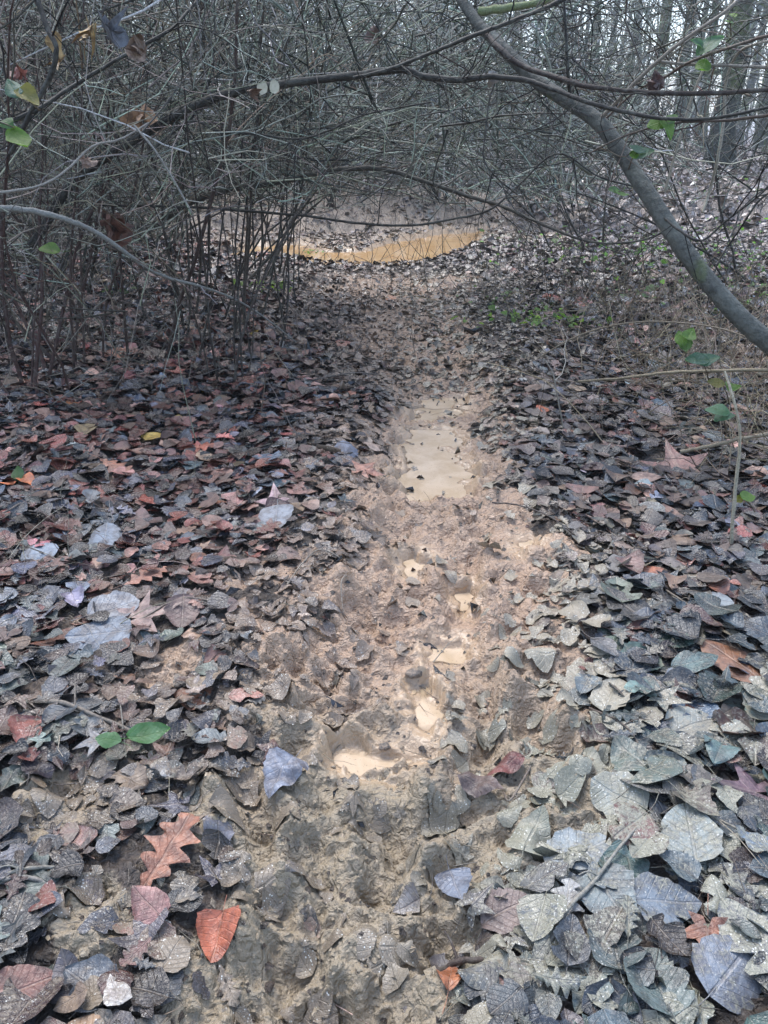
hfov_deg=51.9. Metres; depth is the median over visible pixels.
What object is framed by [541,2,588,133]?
bare tree
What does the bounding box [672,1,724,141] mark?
bare tree
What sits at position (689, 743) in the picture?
fallen leaf
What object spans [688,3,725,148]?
bare tree
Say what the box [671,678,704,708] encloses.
fallen leaf
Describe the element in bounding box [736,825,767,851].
fallen leaf
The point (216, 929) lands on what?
fallen leaf
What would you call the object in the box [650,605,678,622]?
fallen leaf
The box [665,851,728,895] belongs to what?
fallen leaf
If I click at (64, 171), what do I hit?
pale twig
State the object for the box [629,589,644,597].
fallen leaf
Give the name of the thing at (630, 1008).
fallen leaf
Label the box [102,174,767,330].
ground plants
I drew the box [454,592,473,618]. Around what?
puddle water
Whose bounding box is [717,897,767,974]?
fallen leaf
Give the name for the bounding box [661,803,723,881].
fallen leaf
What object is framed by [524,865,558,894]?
fallen leaf
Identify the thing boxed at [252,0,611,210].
bare shrub
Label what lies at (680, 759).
fallen leaf
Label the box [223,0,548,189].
bare shrub
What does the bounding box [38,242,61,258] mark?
leafy sprig
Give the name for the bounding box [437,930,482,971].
fallen twig
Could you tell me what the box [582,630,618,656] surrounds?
fallen leaf
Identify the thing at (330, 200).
bare shrub
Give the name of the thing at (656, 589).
fallen leaf
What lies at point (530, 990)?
fallen leaf
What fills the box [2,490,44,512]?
fallen twig
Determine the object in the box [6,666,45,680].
fallen leaf
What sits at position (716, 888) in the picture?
fallen leaf
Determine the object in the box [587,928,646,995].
fallen leaf
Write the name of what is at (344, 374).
fallen twig
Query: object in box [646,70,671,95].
caught leaf
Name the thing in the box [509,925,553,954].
fallen leaf
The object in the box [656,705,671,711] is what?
fallen leaf
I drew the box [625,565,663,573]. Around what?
fallen leaf
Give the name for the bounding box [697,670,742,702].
fallen leaf
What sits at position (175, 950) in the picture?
fallen leaf
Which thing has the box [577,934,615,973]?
fallen leaf
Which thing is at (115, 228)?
caught leaf
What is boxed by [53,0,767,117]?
sky
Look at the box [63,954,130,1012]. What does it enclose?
fallen leaf
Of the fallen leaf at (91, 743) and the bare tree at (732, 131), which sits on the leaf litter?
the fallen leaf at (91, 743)
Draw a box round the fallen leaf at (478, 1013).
[464,1001,493,1023]
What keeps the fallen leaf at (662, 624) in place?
on the leaf litter
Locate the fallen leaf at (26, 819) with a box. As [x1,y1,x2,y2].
[17,815,32,842]
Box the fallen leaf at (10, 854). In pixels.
[0,831,39,879]
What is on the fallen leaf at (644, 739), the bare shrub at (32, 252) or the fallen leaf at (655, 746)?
the fallen leaf at (655, 746)
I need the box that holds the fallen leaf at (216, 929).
[196,895,240,962]
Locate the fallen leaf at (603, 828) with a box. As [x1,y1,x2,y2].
[594,822,628,847]
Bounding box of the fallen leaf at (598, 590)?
[570,573,604,597]
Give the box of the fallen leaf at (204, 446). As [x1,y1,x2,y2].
[177,442,213,451]
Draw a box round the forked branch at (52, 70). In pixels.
[0,0,112,218]
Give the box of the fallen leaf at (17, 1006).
[0,946,63,1023]
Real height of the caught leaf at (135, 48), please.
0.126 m
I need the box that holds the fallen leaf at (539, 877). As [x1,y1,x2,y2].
[498,861,567,900]
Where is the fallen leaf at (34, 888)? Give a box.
[5,852,73,895]
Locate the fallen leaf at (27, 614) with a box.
[15,603,58,632]
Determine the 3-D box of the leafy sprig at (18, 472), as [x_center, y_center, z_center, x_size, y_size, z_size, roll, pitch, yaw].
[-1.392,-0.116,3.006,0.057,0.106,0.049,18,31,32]
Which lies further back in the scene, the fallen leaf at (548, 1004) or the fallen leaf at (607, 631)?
the fallen leaf at (607, 631)
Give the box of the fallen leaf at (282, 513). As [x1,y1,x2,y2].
[258,499,293,527]
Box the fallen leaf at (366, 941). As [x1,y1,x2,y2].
[343,924,376,966]
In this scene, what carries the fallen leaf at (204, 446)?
on the leaf litter
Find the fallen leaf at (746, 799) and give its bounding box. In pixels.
[737,792,767,824]
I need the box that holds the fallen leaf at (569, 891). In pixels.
[550,878,585,916]
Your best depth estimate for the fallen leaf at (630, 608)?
2.22 m
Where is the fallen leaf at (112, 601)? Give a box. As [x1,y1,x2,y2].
[71,590,139,620]
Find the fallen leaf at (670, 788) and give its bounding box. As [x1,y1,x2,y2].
[661,776,713,813]
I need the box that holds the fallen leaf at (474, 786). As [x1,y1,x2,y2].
[433,765,503,797]
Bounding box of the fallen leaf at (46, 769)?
[21,754,54,784]
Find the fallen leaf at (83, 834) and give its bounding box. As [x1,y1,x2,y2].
[57,825,97,858]
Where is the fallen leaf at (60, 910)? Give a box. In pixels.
[40,891,70,919]
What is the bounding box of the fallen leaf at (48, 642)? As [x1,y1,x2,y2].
[20,627,70,653]
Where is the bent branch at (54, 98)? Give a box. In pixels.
[0,0,271,160]
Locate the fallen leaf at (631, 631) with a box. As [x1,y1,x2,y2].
[601,626,652,645]
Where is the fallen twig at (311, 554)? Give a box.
[286,549,352,584]
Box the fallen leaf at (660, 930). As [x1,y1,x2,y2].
[646,913,692,957]
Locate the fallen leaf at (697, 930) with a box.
[685,893,727,942]
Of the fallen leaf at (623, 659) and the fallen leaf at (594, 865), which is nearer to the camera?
the fallen leaf at (594, 865)
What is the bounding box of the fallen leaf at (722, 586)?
[704,578,729,593]
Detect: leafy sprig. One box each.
[0,117,31,146]
[4,79,40,110]
[11,466,23,483]
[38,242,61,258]
[608,186,631,195]
[624,145,654,169]
[647,109,683,139]
[683,35,723,70]
[724,13,737,35]
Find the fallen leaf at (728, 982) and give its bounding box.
[691,933,761,1013]
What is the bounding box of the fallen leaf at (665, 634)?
[647,626,687,651]
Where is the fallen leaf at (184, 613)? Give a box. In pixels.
[163,581,199,627]
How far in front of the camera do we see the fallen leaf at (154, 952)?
1.33 m
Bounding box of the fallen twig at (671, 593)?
[663,588,690,604]
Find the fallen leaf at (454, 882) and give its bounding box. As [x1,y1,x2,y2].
[434,855,472,898]
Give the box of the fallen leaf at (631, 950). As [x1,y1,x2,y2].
[612,940,658,987]
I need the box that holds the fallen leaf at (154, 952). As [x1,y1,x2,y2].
[139,920,175,959]
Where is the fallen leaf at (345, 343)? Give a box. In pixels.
[327,340,350,346]
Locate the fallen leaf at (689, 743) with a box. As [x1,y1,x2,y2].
[650,722,703,767]
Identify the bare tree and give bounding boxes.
[420,2,525,144]
[527,0,640,152]
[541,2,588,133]
[560,0,679,133]
[615,0,696,149]
[626,0,767,167]
[647,0,715,155]
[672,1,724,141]
[681,0,767,87]
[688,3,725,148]
[717,0,767,143]
[741,0,767,150]
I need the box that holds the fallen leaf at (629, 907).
[615,894,641,948]
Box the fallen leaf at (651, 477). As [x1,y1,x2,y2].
[631,472,660,481]
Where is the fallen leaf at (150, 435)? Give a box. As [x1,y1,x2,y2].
[141,432,160,440]
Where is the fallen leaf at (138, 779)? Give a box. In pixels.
[107,761,148,789]
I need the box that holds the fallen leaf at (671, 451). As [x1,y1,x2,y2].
[641,438,707,471]
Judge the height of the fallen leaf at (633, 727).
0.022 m
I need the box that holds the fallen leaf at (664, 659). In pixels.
[655,652,673,672]
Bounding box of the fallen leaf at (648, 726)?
[615,720,654,733]
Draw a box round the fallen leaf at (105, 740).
[95,732,131,748]
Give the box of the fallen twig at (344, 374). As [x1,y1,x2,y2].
[310,370,388,380]
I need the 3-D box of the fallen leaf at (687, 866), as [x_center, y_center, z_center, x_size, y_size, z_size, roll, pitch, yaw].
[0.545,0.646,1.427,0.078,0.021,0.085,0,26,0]
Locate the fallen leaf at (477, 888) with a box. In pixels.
[470,882,488,897]
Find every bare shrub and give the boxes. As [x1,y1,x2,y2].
[0,0,178,339]
[0,0,254,401]
[0,0,310,269]
[0,0,331,307]
[0,0,354,365]
[0,0,378,306]
[0,0,504,332]
[0,0,528,334]
[0,0,626,389]
[0,2,145,230]
[5,0,326,246]
[38,0,443,193]
[83,0,421,356]
[97,0,630,281]
[184,2,573,210]
[218,0,449,305]
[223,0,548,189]
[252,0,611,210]
[316,0,728,249]
[361,0,737,216]
[413,0,767,286]
[499,0,688,190]
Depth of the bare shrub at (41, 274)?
3.73 m
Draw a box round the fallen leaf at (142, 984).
[130,966,181,1007]
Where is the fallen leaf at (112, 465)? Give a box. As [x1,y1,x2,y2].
[88,453,131,477]
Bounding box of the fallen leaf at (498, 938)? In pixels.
[456,934,506,987]
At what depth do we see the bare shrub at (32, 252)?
7.07 m
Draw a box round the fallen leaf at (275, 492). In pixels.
[255,482,294,504]
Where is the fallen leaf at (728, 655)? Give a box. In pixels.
[700,639,761,682]
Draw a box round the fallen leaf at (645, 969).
[616,959,669,986]
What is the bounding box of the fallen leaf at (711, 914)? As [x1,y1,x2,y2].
[704,894,739,919]
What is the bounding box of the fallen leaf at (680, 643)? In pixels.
[661,635,694,647]
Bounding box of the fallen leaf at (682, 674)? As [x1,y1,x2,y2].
[660,666,727,696]
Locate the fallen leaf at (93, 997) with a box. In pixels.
[69,975,103,1018]
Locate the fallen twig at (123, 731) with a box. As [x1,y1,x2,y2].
[119,703,126,757]
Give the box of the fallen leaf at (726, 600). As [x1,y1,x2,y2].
[691,592,733,605]
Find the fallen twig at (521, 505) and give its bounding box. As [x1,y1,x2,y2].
[492,502,571,532]
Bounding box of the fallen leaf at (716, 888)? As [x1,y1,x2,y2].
[701,874,728,913]
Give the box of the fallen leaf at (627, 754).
[610,735,684,798]
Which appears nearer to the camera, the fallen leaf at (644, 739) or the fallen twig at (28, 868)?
the fallen twig at (28, 868)
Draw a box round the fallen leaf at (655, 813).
[649,799,662,831]
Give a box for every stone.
[379,742,390,750]
[405,668,421,678]
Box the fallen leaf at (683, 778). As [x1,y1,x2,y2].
[679,776,689,792]
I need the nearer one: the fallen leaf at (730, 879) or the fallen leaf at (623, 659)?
the fallen leaf at (730, 879)
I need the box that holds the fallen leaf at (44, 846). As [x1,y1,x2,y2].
[14,837,51,866]
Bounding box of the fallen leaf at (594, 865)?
[587,861,616,888]
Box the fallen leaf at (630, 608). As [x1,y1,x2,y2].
[605,587,652,620]
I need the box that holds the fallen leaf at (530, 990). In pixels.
[523,979,543,1003]
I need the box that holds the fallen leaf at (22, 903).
[0,892,42,955]
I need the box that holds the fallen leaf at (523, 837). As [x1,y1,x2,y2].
[505,804,550,870]
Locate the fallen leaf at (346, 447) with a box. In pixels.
[334,440,358,457]
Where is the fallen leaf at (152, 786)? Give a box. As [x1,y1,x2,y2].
[104,764,173,792]
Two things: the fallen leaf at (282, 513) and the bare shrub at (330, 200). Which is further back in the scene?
the bare shrub at (330, 200)
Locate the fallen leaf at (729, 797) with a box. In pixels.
[703,764,743,812]
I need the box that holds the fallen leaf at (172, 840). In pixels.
[129,812,200,913]
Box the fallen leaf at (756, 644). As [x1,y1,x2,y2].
[746,638,763,656]
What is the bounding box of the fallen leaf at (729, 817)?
[710,810,745,840]
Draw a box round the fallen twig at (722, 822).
[706,814,761,865]
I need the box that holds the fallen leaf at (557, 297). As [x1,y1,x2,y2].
[542,293,560,301]
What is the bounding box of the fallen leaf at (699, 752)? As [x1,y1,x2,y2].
[668,748,705,763]
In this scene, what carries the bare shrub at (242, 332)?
on the ground
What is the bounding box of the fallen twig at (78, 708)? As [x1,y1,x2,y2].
[43,683,129,731]
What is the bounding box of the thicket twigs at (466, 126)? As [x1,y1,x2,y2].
[0,0,767,399]
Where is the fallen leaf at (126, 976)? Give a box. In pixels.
[97,960,133,1006]
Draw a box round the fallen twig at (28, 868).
[0,865,53,875]
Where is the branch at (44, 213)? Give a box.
[0,205,308,356]
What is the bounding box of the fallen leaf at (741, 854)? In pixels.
[725,846,764,882]
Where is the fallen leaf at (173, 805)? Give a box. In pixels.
[146,789,210,821]
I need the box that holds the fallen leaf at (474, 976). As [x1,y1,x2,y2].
[457,962,512,989]
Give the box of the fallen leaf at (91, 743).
[72,728,124,756]
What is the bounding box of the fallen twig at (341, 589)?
[340,569,353,611]
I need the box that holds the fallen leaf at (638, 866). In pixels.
[605,844,649,877]
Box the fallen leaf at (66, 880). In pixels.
[56,875,75,893]
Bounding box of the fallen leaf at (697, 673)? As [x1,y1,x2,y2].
[669,643,704,676]
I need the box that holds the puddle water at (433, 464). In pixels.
[391,426,475,501]
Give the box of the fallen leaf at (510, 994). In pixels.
[486,978,528,1015]
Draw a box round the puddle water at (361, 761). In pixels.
[333,750,411,776]
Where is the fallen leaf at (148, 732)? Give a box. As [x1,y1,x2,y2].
[121,722,169,743]
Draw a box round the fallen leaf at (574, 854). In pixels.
[535,833,593,874]
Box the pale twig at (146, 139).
[126,1,257,212]
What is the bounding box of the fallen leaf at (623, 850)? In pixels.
[598,839,634,870]
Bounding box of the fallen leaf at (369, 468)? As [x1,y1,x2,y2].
[351,461,383,477]
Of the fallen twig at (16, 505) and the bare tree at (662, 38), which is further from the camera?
the bare tree at (662, 38)
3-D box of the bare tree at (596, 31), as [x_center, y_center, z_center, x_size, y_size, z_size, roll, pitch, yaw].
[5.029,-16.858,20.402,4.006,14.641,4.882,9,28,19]
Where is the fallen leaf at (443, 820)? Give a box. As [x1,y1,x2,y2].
[427,776,470,837]
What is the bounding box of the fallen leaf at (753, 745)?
[736,718,767,766]
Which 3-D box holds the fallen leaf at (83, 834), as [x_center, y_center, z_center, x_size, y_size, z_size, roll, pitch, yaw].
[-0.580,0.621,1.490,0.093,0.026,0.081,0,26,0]
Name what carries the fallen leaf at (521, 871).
on the ground
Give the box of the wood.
[19,0,767,170]
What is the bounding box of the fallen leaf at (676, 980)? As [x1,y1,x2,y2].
[623,947,694,1023]
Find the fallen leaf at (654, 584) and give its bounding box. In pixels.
[625,578,661,588]
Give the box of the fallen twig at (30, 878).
[0,866,43,883]
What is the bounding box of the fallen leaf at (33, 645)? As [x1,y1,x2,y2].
[20,644,50,665]
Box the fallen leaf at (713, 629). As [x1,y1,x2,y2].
[700,614,732,646]
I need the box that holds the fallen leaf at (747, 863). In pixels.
[722,860,755,897]
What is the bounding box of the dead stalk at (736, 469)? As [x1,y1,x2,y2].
[724,371,740,546]
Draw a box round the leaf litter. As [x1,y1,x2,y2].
[0,146,767,1023]
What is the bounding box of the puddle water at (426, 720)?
[411,687,443,730]
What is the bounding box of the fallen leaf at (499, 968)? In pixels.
[459,961,503,985]
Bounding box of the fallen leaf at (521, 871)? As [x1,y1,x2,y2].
[518,864,534,876]
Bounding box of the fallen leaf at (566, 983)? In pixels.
[506,965,580,998]
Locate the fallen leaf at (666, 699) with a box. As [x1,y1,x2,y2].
[638,685,690,710]
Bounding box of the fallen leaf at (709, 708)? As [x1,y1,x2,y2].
[672,687,720,717]
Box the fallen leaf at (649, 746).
[606,743,661,749]
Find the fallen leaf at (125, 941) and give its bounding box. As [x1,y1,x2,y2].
[107,921,164,969]
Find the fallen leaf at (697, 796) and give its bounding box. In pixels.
[672,778,719,815]
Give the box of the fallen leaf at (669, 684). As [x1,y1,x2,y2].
[660,679,696,690]
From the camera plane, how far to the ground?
1.97 m
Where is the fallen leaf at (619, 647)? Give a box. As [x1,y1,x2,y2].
[605,644,623,657]
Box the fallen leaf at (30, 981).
[0,964,52,997]
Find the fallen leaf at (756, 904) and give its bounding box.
[725,855,762,913]
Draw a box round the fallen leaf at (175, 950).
[150,935,190,987]
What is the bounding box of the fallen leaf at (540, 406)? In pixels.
[536,405,548,411]
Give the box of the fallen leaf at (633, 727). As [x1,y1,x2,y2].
[616,708,652,737]
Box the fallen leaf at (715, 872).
[701,857,723,876]
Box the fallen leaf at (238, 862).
[220,843,251,887]
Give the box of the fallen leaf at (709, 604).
[694,592,759,624]
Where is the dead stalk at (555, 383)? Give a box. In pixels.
[544,331,568,427]
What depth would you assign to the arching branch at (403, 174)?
4.54 m
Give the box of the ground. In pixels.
[0,118,767,1023]
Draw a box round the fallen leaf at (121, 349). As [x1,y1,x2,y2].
[90,347,139,357]
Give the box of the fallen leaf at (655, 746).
[652,742,678,756]
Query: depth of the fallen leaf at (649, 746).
1.74 m
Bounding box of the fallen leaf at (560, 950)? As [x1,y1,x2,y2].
[551,913,590,974]
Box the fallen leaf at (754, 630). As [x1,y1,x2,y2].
[732,616,767,638]
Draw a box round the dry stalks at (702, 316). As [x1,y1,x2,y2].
[0,140,767,1023]
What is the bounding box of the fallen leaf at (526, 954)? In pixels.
[520,950,533,965]
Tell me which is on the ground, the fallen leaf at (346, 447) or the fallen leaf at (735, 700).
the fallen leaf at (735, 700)
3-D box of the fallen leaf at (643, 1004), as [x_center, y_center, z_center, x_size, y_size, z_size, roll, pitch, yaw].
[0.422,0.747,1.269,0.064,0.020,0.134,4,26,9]
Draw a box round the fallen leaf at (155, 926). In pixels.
[133,907,168,939]
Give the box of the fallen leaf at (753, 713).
[742,695,767,720]
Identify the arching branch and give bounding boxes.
[28,5,767,248]
[134,90,680,302]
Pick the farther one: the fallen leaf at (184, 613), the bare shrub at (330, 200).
the bare shrub at (330, 200)
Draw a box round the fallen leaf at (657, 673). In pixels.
[650,664,666,678]
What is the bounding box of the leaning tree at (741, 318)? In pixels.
[399,0,767,355]
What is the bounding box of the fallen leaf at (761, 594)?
[735,589,767,604]
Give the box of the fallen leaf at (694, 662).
[648,650,717,672]
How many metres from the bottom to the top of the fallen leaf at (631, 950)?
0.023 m
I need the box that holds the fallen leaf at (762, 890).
[720,855,767,898]
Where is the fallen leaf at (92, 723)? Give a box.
[69,710,103,747]
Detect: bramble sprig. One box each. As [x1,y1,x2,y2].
[674,328,695,369]
[685,352,719,379]
[704,404,740,434]
[707,378,741,404]
[732,491,755,511]
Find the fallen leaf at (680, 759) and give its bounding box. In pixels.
[643,746,687,780]
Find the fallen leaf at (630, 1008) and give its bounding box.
[620,984,642,1014]
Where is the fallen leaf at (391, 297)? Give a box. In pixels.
[385,295,395,302]
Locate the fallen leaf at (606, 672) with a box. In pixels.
[586,657,626,677]
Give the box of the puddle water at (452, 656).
[427,648,465,663]
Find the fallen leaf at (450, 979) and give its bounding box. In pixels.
[436,966,460,1013]
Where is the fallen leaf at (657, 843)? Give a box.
[629,825,668,857]
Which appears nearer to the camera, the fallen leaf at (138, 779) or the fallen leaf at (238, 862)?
the fallen leaf at (238, 862)
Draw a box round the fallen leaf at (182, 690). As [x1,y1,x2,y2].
[173,686,212,710]
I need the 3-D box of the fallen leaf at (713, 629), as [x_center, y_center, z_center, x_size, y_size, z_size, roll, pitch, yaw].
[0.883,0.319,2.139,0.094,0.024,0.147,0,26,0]
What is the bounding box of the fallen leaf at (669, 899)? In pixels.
[616,871,701,923]
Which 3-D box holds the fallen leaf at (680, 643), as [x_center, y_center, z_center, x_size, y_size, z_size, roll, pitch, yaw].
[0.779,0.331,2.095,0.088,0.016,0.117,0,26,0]
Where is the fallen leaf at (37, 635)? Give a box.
[29,626,43,640]
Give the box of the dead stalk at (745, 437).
[680,403,767,453]
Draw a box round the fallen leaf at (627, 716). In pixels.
[591,709,645,723]
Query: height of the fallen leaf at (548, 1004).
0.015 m
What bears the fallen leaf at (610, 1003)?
on the leaf litter
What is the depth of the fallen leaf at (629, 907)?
1.35 m
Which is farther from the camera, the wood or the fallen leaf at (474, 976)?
the wood
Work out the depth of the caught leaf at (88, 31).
2.79 m
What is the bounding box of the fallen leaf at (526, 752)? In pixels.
[507,741,543,782]
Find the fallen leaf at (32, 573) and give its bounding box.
[10,563,68,583]
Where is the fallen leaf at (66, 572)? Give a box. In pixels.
[39,564,71,575]
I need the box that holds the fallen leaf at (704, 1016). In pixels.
[684,968,714,1023]
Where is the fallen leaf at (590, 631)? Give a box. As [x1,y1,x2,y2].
[577,618,611,641]
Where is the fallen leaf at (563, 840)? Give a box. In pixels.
[543,827,611,882]
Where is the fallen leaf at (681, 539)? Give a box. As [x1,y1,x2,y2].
[669,534,699,547]
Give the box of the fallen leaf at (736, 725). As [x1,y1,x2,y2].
[708,714,749,750]
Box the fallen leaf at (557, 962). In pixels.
[544,927,564,966]
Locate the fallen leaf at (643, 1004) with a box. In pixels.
[638,947,658,1011]
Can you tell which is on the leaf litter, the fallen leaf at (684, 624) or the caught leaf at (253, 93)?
the fallen leaf at (684, 624)
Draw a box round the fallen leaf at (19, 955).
[4,930,27,963]
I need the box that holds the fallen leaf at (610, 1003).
[582,975,618,1009]
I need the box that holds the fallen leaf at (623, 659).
[614,646,653,674]
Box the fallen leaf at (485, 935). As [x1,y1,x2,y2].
[464,928,513,950]
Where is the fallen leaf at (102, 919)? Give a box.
[77,905,131,933]
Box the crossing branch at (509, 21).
[348,0,592,122]
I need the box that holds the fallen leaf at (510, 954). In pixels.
[483,949,532,988]
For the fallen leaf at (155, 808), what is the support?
on the ground
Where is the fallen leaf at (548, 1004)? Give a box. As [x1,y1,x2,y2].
[535,985,561,1019]
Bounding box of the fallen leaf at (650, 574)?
[629,571,657,576]
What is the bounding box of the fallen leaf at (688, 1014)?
[662,991,714,1023]
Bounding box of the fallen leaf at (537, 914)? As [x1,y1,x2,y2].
[516,889,567,941]
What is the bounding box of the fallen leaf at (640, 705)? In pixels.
[633,696,671,709]
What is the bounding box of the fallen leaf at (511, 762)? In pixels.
[487,751,534,774]
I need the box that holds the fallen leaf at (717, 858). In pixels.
[701,856,724,879]
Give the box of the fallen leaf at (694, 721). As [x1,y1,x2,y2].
[665,705,717,734]
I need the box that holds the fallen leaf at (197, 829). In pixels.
[146,811,206,844]
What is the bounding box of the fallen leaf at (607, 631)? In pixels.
[597,618,637,639]
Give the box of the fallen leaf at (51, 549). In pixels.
[16,543,58,560]
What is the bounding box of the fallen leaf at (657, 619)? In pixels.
[653,612,678,625]
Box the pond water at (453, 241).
[231,231,481,264]
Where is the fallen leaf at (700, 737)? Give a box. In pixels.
[694,730,730,756]
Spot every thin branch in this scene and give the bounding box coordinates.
[94,105,636,266]
[148,5,457,249]
[406,54,608,226]
[535,98,767,273]
[589,0,767,144]
[659,0,767,68]
[706,192,767,307]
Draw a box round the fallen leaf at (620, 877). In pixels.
[575,859,636,931]
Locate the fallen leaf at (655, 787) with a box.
[612,769,670,797]
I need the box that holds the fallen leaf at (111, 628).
[65,616,148,651]
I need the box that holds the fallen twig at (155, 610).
[142,590,207,617]
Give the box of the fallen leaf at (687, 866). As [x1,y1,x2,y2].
[659,850,706,886]
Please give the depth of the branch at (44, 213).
3.37 m
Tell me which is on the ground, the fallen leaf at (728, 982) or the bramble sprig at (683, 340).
the fallen leaf at (728, 982)
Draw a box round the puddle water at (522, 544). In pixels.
[518,540,534,546]
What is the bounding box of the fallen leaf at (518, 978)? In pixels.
[506,956,569,1000]
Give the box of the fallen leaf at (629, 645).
[621,641,663,673]
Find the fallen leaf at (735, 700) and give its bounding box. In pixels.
[717,697,767,726]
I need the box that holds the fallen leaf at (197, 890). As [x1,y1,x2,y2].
[168,884,209,913]
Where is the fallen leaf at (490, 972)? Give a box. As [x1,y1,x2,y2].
[455,964,497,1002]
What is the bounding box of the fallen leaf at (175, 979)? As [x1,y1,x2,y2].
[160,969,183,1005]
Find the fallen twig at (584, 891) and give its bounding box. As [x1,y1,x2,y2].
[549,819,655,941]
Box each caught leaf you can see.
[10,63,27,81]
[43,31,65,69]
[71,14,96,60]
[79,153,100,168]
[97,6,128,56]
[98,209,134,251]
[119,98,160,136]
[124,33,150,61]
[247,88,261,102]
[364,25,384,47]
[487,67,498,87]
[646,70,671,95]
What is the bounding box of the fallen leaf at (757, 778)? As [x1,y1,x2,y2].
[749,763,765,782]
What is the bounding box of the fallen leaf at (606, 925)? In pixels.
[564,906,626,994]
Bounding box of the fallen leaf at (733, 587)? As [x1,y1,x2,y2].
[724,583,741,599]
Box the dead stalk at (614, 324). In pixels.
[536,282,745,358]
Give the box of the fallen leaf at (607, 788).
[590,771,661,820]
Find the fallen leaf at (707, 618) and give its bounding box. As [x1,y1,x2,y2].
[660,603,722,625]
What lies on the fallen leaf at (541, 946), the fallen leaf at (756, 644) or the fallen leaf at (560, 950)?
the fallen leaf at (560, 950)
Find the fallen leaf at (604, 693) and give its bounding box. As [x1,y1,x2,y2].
[588,678,631,722]
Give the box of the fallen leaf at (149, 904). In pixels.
[131,885,171,926]
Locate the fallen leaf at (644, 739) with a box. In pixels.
[630,727,654,747]
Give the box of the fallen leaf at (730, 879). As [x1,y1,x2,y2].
[707,859,759,908]
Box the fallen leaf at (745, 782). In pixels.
[711,762,767,799]
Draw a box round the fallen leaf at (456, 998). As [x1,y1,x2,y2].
[439,979,477,1020]
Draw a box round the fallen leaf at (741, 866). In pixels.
[703,852,760,876]
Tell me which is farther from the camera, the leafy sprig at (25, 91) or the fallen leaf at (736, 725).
the leafy sprig at (25, 91)
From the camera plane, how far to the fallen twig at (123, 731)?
1.75 m
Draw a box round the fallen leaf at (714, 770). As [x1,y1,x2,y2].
[703,761,717,774]
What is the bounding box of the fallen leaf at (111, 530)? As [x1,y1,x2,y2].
[87,523,121,544]
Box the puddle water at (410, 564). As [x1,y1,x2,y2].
[403,559,425,577]
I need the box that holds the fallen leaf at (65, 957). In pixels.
[51,948,83,1014]
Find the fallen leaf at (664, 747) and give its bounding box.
[646,742,668,766]
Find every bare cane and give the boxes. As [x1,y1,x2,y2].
[651,0,757,191]
[676,1,767,219]
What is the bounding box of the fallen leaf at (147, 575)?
[109,566,168,590]
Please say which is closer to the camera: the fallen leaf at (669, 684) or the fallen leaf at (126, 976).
the fallen leaf at (126, 976)
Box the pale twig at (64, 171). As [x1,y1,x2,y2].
[0,0,148,220]
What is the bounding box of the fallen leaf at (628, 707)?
[602,703,644,723]
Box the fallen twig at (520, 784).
[503,750,539,802]
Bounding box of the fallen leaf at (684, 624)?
[658,609,726,639]
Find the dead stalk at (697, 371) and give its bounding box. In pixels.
[578,368,767,437]
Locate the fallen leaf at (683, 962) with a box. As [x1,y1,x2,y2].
[635,928,689,967]
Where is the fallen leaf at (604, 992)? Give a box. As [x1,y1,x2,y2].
[572,947,613,1013]
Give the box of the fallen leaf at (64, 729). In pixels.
[0,714,87,753]
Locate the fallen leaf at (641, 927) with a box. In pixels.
[622,904,647,938]
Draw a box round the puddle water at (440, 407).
[411,398,465,421]
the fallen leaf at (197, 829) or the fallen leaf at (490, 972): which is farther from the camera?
the fallen leaf at (197, 829)
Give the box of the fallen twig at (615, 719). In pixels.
[589,707,648,742]
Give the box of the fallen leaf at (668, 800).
[657,797,673,808]
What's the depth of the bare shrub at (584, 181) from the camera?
13.30 m
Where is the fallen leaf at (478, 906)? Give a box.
[446,883,496,944]
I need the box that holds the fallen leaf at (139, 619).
[117,590,182,631]
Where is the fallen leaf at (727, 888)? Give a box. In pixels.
[688,885,752,904]
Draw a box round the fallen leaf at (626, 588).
[600,577,642,609]
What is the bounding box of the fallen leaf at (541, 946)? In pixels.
[515,930,588,977]
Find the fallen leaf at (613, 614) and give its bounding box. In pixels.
[598,603,630,620]
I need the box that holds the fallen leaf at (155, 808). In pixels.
[136,804,162,824]
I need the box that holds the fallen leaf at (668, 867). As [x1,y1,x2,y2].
[651,861,708,876]
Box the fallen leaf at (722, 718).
[716,707,764,734]
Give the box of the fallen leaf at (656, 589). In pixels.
[642,570,672,594]
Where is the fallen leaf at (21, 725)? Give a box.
[7,710,55,745]
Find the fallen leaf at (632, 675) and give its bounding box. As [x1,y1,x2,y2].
[618,671,666,701]
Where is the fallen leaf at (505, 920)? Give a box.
[471,887,527,938]
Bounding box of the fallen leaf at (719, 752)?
[703,735,740,764]
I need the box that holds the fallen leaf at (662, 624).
[622,620,677,633]
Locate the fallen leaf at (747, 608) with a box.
[739,606,767,617]
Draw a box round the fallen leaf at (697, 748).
[670,731,712,755]
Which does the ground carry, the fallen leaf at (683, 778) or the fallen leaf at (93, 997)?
the fallen leaf at (93, 997)
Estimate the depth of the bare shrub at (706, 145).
6.10 m
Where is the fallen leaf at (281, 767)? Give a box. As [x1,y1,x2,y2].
[262,747,308,798]
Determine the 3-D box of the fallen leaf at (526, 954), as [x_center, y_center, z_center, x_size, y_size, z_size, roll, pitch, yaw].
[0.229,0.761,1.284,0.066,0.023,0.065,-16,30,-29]
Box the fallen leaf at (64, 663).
[47,654,80,682]
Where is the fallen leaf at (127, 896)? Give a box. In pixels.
[118,869,130,921]
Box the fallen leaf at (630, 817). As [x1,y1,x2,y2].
[608,791,659,845]
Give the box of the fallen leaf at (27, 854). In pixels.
[0,839,38,876]
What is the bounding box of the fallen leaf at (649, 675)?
[598,658,664,704]

